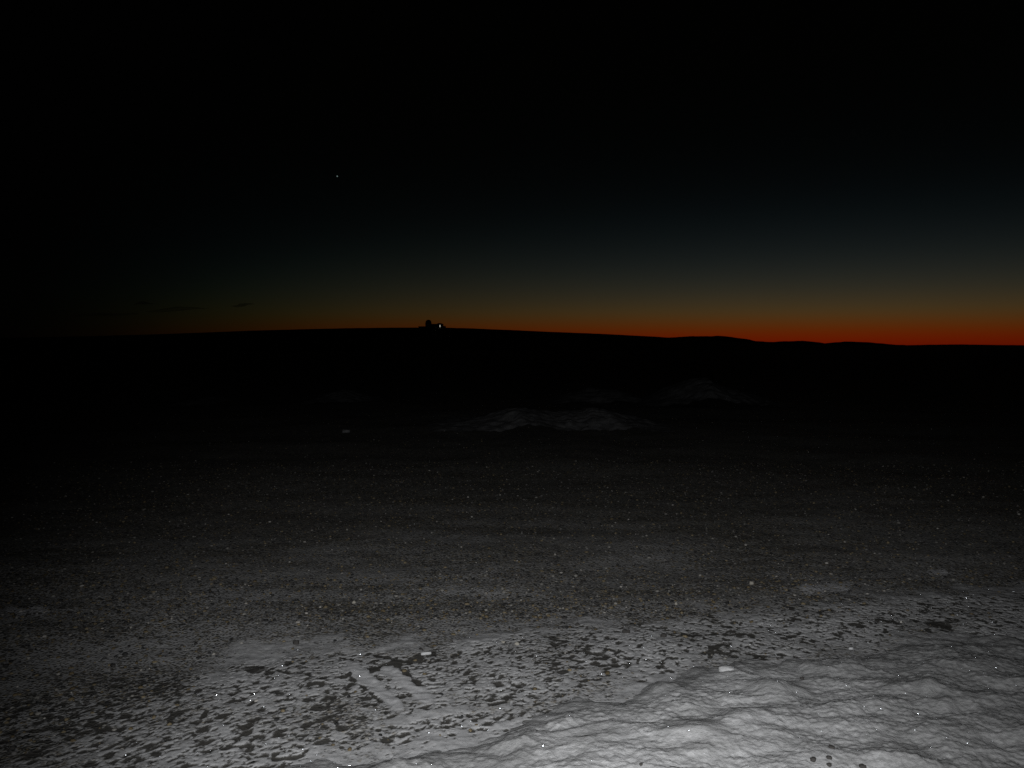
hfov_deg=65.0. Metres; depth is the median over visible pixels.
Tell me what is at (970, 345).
hills
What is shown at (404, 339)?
hill
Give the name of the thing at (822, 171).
sky
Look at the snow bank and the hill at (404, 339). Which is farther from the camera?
the hill at (404, 339)
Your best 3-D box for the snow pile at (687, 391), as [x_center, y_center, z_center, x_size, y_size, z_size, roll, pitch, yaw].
[5.627,0.157,23.950,5.805,0.801,6.480,0,3,0]
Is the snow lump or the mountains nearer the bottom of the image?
the snow lump
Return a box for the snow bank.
[285,630,1023,767]
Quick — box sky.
[0,0,1023,344]
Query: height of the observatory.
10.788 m
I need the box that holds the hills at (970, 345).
[921,344,1023,345]
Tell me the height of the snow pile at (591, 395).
0.456 m
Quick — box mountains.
[667,336,920,345]
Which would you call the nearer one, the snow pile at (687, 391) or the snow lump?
the snow lump
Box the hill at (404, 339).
[0,328,933,350]
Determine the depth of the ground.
6.97 m
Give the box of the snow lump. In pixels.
[718,665,733,671]
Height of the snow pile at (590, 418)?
0.456 m
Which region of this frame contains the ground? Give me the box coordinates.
[0,346,1023,767]
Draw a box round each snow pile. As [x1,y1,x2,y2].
[424,407,713,431]
[550,387,643,403]
[636,377,789,407]
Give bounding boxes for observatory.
[418,320,445,327]

